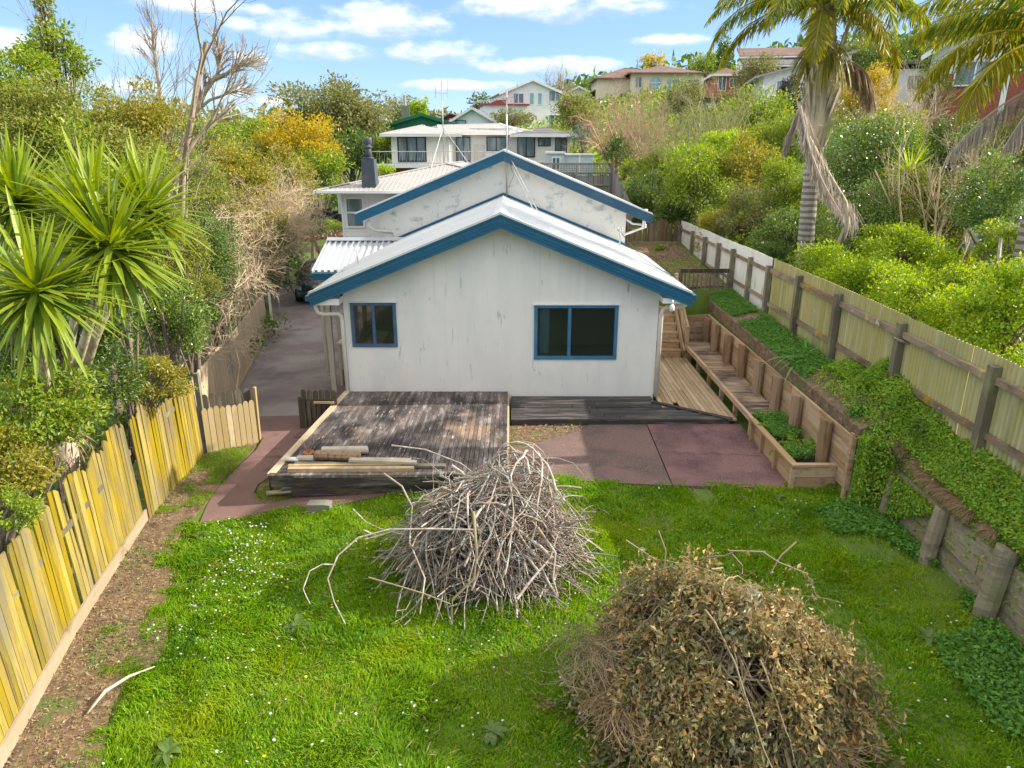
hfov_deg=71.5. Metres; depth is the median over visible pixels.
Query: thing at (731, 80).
window
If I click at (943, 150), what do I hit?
shrub
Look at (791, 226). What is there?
shrub
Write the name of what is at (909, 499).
creeper
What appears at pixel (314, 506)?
concrete block
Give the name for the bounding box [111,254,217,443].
shrub
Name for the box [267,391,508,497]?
timber deck
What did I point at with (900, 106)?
shrub
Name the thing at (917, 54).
tree
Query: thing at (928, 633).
dock weed
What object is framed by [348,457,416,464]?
loose plank
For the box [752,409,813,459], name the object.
ground cover
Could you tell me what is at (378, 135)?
tree
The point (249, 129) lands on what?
shrub
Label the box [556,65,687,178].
bare bush
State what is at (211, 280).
shrub
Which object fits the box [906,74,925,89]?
window
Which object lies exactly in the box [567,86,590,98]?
distant white house
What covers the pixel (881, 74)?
shrub
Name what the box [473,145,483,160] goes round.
door
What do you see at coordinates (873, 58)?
tree
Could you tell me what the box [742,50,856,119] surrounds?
white gable house
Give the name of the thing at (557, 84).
bare tree
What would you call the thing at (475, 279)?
gabled house
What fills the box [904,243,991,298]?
shrub
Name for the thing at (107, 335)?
shrub
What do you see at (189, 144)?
bare tree
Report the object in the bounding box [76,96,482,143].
woodland
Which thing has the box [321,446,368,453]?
timber log
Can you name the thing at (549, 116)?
window
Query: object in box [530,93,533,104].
window
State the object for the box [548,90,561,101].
window
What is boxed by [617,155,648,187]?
shrub
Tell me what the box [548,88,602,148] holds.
shrub
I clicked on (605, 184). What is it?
lattice fence
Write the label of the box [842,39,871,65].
tree
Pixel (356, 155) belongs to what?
evergreen tree
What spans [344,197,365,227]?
sash window
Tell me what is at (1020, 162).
shrub
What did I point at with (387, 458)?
loose plank
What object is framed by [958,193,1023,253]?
old wall
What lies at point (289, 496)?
grass patch
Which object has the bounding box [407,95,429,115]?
tree
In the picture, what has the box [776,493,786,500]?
dock weed
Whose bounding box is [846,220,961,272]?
shrub
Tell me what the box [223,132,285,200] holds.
shrub
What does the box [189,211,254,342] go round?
shrub
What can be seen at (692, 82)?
window
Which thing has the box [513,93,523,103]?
window
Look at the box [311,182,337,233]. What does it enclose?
tree
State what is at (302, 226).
bare bush
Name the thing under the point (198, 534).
dock weed
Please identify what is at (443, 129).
aerial
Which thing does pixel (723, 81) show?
window
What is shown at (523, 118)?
shrub
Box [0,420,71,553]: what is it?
shrub
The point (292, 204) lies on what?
bare bush
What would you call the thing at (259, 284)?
bare bush
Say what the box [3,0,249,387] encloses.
bare tree
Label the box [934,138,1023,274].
shrub
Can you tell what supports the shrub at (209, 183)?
on the ground at (940, 577)
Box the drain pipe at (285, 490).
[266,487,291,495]
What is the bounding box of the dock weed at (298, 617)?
[282,612,312,636]
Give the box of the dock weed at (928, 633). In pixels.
[915,625,941,646]
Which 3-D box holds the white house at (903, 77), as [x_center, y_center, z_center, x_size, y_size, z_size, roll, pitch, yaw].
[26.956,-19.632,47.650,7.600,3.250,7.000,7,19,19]
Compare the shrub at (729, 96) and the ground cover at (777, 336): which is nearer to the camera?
the ground cover at (777, 336)
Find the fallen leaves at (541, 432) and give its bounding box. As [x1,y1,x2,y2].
[509,423,581,444]
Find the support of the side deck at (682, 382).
on the ground at (940, 577)
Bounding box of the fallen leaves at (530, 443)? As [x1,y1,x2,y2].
[310,393,729,472]
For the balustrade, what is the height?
1.310 m
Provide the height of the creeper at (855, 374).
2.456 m
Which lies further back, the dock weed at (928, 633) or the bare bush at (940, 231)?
the bare bush at (940, 231)
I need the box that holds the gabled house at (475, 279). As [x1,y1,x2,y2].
[305,137,696,403]
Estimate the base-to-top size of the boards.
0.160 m
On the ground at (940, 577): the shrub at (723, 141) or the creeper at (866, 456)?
the shrub at (723, 141)
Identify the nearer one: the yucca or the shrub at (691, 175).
the yucca
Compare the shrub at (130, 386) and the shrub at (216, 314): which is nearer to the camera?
the shrub at (130, 386)
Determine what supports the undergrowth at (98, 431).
on the ground at (940, 577)
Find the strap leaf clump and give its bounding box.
[756,336,821,384]
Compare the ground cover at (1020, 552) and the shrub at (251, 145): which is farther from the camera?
the shrub at (251, 145)
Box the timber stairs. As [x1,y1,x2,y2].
[655,273,689,358]
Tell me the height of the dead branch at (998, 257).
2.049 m
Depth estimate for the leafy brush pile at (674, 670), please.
6.86 m
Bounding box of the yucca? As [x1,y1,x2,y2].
[0,121,219,544]
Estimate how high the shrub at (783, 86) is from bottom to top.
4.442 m
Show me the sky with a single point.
(397, 47)
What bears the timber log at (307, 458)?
on the timber deck at (401, 421)
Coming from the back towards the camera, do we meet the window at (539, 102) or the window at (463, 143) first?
the window at (539, 102)
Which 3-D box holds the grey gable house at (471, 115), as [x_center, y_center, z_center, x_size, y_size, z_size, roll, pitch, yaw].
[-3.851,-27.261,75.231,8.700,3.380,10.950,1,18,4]
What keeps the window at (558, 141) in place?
in the cream house at (413, 147)
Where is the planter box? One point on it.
(809, 472)
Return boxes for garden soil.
[707,293,893,445]
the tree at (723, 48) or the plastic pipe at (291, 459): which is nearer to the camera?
the plastic pipe at (291, 459)
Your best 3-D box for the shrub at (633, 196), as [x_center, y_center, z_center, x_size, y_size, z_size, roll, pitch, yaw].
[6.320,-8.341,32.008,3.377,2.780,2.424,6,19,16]
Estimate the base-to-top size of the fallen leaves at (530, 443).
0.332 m
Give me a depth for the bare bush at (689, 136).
33.54 m
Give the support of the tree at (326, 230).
on the ground at (940, 577)
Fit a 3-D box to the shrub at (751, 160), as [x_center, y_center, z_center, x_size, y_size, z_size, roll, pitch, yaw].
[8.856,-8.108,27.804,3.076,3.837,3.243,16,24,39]
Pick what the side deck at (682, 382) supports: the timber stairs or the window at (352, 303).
the timber stairs
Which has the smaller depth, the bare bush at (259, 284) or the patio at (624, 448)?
the patio at (624, 448)
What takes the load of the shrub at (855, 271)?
on the ground at (940, 577)
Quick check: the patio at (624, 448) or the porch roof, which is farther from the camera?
the porch roof
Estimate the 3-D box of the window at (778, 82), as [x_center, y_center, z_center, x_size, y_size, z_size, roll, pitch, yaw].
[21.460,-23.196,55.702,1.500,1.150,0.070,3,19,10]
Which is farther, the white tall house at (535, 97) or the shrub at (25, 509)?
the white tall house at (535, 97)
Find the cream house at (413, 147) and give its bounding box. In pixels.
[372,123,576,172]
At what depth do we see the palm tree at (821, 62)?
16.87 m
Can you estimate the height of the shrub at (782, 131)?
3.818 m
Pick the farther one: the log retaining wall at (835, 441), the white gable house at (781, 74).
the white gable house at (781, 74)
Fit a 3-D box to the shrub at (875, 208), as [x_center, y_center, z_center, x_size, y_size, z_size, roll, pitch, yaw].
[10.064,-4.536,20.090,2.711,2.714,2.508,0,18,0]
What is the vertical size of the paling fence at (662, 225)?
1.948 m
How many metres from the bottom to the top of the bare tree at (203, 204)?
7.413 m
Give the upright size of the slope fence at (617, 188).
3.382 m
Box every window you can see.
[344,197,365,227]
[348,301,397,346]
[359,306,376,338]
[397,137,426,161]
[455,120,465,123]
[456,137,470,161]
[486,137,505,150]
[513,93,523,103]
[517,137,534,156]
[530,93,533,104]
[533,304,619,359]
[537,93,541,104]
[538,138,550,145]
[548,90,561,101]
[548,114,560,124]
[552,157,559,169]
[555,138,566,153]
[635,77,641,87]
[650,77,660,91]
[666,79,679,90]
[687,79,698,85]
[717,76,726,90]
[729,78,736,87]
[775,80,793,95]
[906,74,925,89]
[952,59,995,86]
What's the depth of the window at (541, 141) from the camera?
47.56 m
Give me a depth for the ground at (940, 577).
9.23 m
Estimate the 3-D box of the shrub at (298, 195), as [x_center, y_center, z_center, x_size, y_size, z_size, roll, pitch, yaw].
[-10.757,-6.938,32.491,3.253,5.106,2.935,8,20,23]
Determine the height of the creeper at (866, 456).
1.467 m
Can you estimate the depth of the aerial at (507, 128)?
19.93 m
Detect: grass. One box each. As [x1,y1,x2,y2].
[883,433,1001,548]
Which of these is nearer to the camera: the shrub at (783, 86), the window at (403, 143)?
the shrub at (783, 86)
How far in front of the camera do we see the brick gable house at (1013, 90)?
37.96 m
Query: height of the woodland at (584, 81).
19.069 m
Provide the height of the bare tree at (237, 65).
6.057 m
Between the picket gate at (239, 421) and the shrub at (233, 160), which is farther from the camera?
the shrub at (233, 160)
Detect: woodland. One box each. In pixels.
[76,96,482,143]
[551,23,948,91]
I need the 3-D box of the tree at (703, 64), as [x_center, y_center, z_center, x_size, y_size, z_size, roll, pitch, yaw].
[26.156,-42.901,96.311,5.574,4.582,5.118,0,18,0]
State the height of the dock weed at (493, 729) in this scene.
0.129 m
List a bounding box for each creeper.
[807,357,1023,638]
[848,433,894,509]
[873,465,934,519]
[883,410,1023,549]
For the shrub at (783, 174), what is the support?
on the ground at (940, 577)
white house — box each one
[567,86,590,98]
[867,61,928,116]
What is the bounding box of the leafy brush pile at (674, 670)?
[526,529,914,767]
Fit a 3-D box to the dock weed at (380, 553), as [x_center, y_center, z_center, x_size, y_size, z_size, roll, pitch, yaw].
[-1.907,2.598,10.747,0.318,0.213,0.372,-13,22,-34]
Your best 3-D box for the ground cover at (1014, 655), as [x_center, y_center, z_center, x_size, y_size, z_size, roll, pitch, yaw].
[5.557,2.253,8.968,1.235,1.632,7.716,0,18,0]
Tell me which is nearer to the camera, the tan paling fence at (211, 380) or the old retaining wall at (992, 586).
the old retaining wall at (992, 586)
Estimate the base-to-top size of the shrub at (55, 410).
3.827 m
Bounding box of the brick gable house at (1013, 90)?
[921,4,1023,129]
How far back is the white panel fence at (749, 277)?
20.82 m
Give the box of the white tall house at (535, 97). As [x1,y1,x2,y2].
[478,79,565,128]
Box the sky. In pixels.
[0,0,999,124]
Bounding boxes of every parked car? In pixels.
[294,258,336,301]
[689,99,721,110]
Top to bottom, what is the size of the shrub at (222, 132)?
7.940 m
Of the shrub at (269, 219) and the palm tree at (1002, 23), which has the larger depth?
the shrub at (269, 219)
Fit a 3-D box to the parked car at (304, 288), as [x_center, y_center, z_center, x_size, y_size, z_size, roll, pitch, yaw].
[-8.105,-4.577,30.614,2.020,1.520,4.295,-1,18,-3]
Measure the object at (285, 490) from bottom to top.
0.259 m
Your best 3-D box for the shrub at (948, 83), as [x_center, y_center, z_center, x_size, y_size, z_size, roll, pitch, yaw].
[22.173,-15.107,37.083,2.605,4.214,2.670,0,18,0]
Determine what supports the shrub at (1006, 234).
on the ground at (940, 577)
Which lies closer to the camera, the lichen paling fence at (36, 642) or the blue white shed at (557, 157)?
the lichen paling fence at (36, 642)
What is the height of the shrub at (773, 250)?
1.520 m
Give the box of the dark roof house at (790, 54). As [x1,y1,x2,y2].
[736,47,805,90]
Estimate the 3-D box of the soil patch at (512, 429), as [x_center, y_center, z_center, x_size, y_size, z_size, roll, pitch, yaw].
[0.509,1.033,15.237,2.252,0.065,1.178,-15,23,-37]
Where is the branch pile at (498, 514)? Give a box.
[303,441,617,643]
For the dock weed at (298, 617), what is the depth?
9.16 m
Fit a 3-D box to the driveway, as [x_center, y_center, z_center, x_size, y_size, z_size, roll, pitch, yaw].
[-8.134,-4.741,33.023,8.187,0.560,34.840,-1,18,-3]
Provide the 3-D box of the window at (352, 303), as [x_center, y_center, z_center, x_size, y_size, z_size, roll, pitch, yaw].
[-3.185,-1.376,16.389,1.110,1.080,0.120,0,18,0]
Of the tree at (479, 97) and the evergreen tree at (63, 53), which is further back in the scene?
the tree at (479, 97)
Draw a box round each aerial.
[431,79,468,166]
[469,83,539,214]
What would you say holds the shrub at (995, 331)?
on the ground at (940, 577)
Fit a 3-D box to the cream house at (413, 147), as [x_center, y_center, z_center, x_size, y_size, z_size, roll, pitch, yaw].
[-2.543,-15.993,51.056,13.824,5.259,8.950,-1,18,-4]
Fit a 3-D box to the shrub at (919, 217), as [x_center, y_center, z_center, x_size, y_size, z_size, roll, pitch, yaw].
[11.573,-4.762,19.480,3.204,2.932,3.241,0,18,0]
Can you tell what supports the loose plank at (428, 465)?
on the timber deck at (401, 421)
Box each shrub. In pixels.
[0,69,102,462]
[0,69,170,459]
[0,275,157,561]
[0,351,120,552]
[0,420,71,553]
[0,484,50,541]
[28,103,196,405]
[29,339,158,511]
[78,72,195,428]
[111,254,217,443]
[111,353,203,465]
[138,131,217,191]
[144,204,226,379]
[153,273,225,372]
[166,156,241,329]
[167,113,246,155]
[168,118,207,150]
[170,200,243,350]
[175,134,288,308]
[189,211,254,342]
[193,179,291,310]
[198,259,246,339]
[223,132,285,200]
[224,115,281,160]
[241,219,310,305]
[253,175,318,284]
[489,107,536,126]
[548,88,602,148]
[568,123,597,153]
[599,133,634,175]
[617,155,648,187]
[617,168,689,222]
[633,142,680,201]
[651,132,743,225]
[652,193,704,237]
[654,244,667,250]
[658,73,706,129]
[692,206,748,255]
[695,127,742,206]
[704,178,783,252]
[708,125,782,216]
[714,83,752,109]
[715,83,800,136]
[728,51,784,97]
[741,238,792,267]
[744,108,805,178]
[746,203,825,260]
[757,151,804,232]
[774,74,803,128]
[788,238,867,285]
[799,95,934,224]
[813,248,929,310]
[820,174,916,261]
[831,61,907,151]
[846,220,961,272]
[861,98,928,165]
[861,256,969,328]
[882,154,988,247]
[883,126,958,184]
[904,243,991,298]
[910,53,971,126]
[911,278,1023,351]
[919,112,1009,180]
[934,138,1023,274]
[942,249,1023,366]
[962,108,1023,195]
[967,216,1020,269]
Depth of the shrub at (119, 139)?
12.38 m
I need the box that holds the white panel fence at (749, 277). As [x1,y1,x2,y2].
[677,220,772,313]
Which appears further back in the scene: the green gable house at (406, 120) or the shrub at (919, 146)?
the green gable house at (406, 120)
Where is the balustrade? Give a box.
[679,269,729,291]
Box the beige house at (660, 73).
[575,65,707,107]
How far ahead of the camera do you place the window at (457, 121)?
70.45 m
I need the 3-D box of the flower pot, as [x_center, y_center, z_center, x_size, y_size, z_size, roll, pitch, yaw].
[-3.788,1.217,13.217,0.225,0.333,0.219,8,20,22]
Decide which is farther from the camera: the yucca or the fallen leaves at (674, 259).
the fallen leaves at (674, 259)
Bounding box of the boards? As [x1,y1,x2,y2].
[511,396,732,423]
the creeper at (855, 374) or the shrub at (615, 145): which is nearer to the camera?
the creeper at (855, 374)
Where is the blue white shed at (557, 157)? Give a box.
[544,152,594,179]
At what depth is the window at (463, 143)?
48.74 m
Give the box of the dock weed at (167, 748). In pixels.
[153,737,182,767]
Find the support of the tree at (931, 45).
on the ground at (940, 577)
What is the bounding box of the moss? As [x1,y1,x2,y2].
[640,242,703,286]
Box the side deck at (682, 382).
[653,357,736,420]
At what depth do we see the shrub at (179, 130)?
57.81 m
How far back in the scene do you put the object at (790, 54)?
76.45 m
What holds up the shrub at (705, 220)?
on the ground at (940, 577)
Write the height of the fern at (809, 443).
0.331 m
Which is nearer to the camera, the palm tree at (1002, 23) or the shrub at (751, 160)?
the palm tree at (1002, 23)
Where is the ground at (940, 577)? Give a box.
[0,57,1023,767]
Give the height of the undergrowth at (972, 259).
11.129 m
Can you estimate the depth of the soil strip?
8.98 m
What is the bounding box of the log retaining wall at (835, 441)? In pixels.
[687,314,856,499]
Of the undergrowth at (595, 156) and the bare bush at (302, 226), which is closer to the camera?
the bare bush at (302, 226)
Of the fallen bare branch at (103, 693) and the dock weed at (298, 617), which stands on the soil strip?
the fallen bare branch at (103, 693)
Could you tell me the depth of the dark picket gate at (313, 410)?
15.89 m
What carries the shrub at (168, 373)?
on the ground at (940, 577)
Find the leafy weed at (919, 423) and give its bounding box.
[905,413,928,443]
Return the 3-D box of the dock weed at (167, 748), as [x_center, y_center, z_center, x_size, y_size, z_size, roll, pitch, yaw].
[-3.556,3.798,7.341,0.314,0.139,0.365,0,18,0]
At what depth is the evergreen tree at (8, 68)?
12.80 m
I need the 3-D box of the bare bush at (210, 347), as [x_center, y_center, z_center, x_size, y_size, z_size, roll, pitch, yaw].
[-8.375,-2.106,17.559,5.069,5.201,5.530,0,18,0]
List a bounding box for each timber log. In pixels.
[297,455,313,461]
[314,450,360,460]
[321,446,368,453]
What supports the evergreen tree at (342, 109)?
on the ground at (940, 577)
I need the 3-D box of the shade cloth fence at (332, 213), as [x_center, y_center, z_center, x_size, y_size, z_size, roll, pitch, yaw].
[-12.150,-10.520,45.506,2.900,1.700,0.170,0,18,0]
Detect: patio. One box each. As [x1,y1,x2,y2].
[472,424,671,487]
[647,424,787,489]
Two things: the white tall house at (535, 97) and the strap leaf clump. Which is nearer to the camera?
the strap leaf clump
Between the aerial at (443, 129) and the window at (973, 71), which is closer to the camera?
the aerial at (443, 129)
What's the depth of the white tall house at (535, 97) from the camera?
78.88 m
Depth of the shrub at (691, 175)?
26.57 m
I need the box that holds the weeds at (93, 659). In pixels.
[56,443,249,767]
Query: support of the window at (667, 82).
in the beige house at (660, 73)
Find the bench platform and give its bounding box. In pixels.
[686,342,779,435]
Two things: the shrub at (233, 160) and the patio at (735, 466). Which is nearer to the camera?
the patio at (735, 466)
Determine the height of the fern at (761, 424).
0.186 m
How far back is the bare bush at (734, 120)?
33.44 m
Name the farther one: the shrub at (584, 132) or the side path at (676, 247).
the shrub at (584, 132)
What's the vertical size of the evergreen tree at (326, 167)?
6.253 m
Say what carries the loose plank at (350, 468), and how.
on the timber deck at (401, 421)
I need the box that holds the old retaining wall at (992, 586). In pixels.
[879,464,1023,641]
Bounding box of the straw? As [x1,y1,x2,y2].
[197,486,893,767]
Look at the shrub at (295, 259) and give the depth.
28.22 m
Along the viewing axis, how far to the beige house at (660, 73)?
93.32 m
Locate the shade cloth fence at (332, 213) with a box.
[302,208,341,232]
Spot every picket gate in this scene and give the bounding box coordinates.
[201,386,260,452]
[297,389,336,427]
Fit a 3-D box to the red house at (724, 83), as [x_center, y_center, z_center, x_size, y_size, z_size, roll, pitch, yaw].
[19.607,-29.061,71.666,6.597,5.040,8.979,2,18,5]
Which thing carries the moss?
on the side path at (676, 247)
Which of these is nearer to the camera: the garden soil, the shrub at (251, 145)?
the garden soil
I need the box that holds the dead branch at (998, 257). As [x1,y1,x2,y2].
[893,238,1020,346]
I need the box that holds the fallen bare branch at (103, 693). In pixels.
[87,666,154,713]
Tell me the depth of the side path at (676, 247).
25.00 m
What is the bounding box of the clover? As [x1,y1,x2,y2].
[138,484,938,767]
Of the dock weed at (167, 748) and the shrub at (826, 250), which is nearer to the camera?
the dock weed at (167, 748)
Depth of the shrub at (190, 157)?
23.16 m
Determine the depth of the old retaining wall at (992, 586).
9.51 m
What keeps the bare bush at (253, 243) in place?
on the ground at (940, 577)
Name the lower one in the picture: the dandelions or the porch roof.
the dandelions
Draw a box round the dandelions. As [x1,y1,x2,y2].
[242,490,914,756]
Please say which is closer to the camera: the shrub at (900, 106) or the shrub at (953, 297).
the shrub at (953, 297)
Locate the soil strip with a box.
[3,440,255,767]
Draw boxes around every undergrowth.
[0,215,316,558]
[359,79,795,179]
[589,100,1023,362]
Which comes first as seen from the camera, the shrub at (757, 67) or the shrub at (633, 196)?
the shrub at (633, 196)
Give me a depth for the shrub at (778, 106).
38.62 m
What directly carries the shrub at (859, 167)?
on the ground at (940, 577)
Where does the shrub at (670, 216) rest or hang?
on the ground at (940, 577)
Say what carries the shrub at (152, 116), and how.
on the ground at (940, 577)
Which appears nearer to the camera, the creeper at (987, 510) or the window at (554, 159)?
the creeper at (987, 510)
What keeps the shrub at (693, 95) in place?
on the ground at (940, 577)
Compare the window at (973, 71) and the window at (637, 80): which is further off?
the window at (637, 80)
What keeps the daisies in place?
on the ground at (940, 577)
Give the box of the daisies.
[102,487,1009,767]
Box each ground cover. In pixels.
[707,287,834,377]
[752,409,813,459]
[813,401,1023,741]
[887,409,1023,556]
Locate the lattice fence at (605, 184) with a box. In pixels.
[539,163,612,193]
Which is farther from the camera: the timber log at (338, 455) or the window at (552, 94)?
the window at (552, 94)
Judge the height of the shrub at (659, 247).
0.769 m
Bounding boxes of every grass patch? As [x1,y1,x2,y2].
[155,446,254,512]
[253,484,291,502]
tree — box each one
[0,44,89,451]
[0,91,242,359]
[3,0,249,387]
[4,16,125,431]
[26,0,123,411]
[85,0,281,384]
[128,0,276,255]
[244,101,344,257]
[259,139,320,280]
[261,69,402,184]
[282,143,354,254]
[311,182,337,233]
[314,125,391,182]
[314,217,341,237]
[362,120,390,175]
[375,136,391,174]
[377,161,395,175]
[385,91,424,120]
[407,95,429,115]
[466,91,490,109]
[534,53,577,97]
[636,48,667,68]
[684,51,725,83]
[703,0,947,273]
[711,28,735,71]
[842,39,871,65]
[848,34,914,72]
[894,30,929,61]
[896,0,1023,290]
[921,4,980,51]
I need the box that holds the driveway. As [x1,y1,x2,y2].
[234,282,371,416]
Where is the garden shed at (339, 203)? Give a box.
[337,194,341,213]
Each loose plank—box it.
[287,466,413,471]
[288,463,400,466]
[294,461,445,468]
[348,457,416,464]
[361,457,410,459]
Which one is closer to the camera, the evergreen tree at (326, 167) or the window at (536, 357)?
the window at (536, 357)
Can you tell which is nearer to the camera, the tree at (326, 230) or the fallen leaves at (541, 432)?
the fallen leaves at (541, 432)
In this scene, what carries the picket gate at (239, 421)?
attached to the lichen paling fence at (36, 642)
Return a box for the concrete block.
[306,500,331,513]
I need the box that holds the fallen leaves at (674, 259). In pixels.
[625,241,723,286]
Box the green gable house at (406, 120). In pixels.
[386,95,455,153]
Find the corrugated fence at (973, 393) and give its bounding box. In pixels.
[767,258,1023,480]
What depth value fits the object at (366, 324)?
18.44 m
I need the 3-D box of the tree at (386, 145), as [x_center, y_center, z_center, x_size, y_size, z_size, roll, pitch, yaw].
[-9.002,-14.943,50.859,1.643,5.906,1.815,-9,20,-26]
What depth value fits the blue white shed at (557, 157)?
42.07 m
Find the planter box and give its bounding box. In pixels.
[749,418,837,489]
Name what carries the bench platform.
on the ground at (940, 577)
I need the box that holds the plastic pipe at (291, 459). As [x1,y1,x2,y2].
[284,457,297,461]
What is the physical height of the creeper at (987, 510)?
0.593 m
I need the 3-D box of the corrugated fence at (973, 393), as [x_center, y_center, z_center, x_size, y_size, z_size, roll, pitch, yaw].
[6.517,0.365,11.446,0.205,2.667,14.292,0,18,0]
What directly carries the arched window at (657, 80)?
in the beige house at (660, 73)
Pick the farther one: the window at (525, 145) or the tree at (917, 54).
the tree at (917, 54)
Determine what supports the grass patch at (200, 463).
on the soil strip
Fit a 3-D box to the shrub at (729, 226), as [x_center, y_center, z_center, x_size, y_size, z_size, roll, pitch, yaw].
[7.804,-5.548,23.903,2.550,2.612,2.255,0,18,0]
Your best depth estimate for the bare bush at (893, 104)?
28.25 m
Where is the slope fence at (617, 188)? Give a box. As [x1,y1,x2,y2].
[612,167,631,229]
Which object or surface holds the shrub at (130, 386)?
on the ground at (940, 577)
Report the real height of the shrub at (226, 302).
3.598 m
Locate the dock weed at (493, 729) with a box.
[483,719,509,747]
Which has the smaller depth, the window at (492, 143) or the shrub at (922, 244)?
the shrub at (922, 244)
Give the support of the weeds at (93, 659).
on the soil strip
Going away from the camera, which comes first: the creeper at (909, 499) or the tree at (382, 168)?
the creeper at (909, 499)
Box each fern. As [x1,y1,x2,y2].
[758,423,795,437]
[768,433,816,458]
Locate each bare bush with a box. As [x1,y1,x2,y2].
[63,192,285,387]
[193,169,307,325]
[196,208,307,321]
[209,144,338,295]
[232,162,334,295]
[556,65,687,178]
[612,72,734,202]
[661,62,801,194]
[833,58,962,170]
[843,84,1022,267]
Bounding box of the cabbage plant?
[877,143,942,255]
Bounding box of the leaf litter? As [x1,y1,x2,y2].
[6,444,251,767]
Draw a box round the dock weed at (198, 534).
[190,531,204,538]
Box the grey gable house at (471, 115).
[440,107,496,123]
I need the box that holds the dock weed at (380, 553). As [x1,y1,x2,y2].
[373,547,395,561]
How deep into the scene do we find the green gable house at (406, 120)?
58.14 m
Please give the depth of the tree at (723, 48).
70.98 m
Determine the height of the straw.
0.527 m
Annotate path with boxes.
[200,416,389,523]
[625,242,723,288]
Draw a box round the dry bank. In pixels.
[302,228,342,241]
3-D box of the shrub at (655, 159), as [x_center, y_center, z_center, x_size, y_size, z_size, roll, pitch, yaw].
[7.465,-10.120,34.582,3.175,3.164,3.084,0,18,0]
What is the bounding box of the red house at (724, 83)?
[675,68,745,114]
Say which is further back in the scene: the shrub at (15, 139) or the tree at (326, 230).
the tree at (326, 230)
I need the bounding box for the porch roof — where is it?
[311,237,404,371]
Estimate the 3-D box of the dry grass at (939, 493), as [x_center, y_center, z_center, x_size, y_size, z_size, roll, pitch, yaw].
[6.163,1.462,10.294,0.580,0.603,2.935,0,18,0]
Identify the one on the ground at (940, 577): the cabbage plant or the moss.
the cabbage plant
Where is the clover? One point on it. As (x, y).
(484, 670)
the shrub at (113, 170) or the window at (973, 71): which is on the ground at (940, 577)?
the shrub at (113, 170)
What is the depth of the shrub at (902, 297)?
13.88 m
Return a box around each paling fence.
[0,373,206,767]
[191,292,273,443]
[625,217,679,242]
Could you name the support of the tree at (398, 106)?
on the ground at (940, 577)
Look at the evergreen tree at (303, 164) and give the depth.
32.33 m
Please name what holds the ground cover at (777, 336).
on the garden soil
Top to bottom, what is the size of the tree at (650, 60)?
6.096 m
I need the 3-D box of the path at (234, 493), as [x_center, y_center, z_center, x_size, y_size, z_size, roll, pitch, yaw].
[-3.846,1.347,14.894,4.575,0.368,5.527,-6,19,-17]
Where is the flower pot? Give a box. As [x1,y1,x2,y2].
[301,441,313,454]
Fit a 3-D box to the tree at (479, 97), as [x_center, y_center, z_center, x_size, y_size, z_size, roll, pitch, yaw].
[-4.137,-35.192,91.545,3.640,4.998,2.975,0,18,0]
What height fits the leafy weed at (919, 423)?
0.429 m
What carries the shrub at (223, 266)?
on the ground at (940, 577)
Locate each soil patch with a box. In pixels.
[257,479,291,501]
[509,424,587,451]
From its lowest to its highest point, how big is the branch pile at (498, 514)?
2.191 m

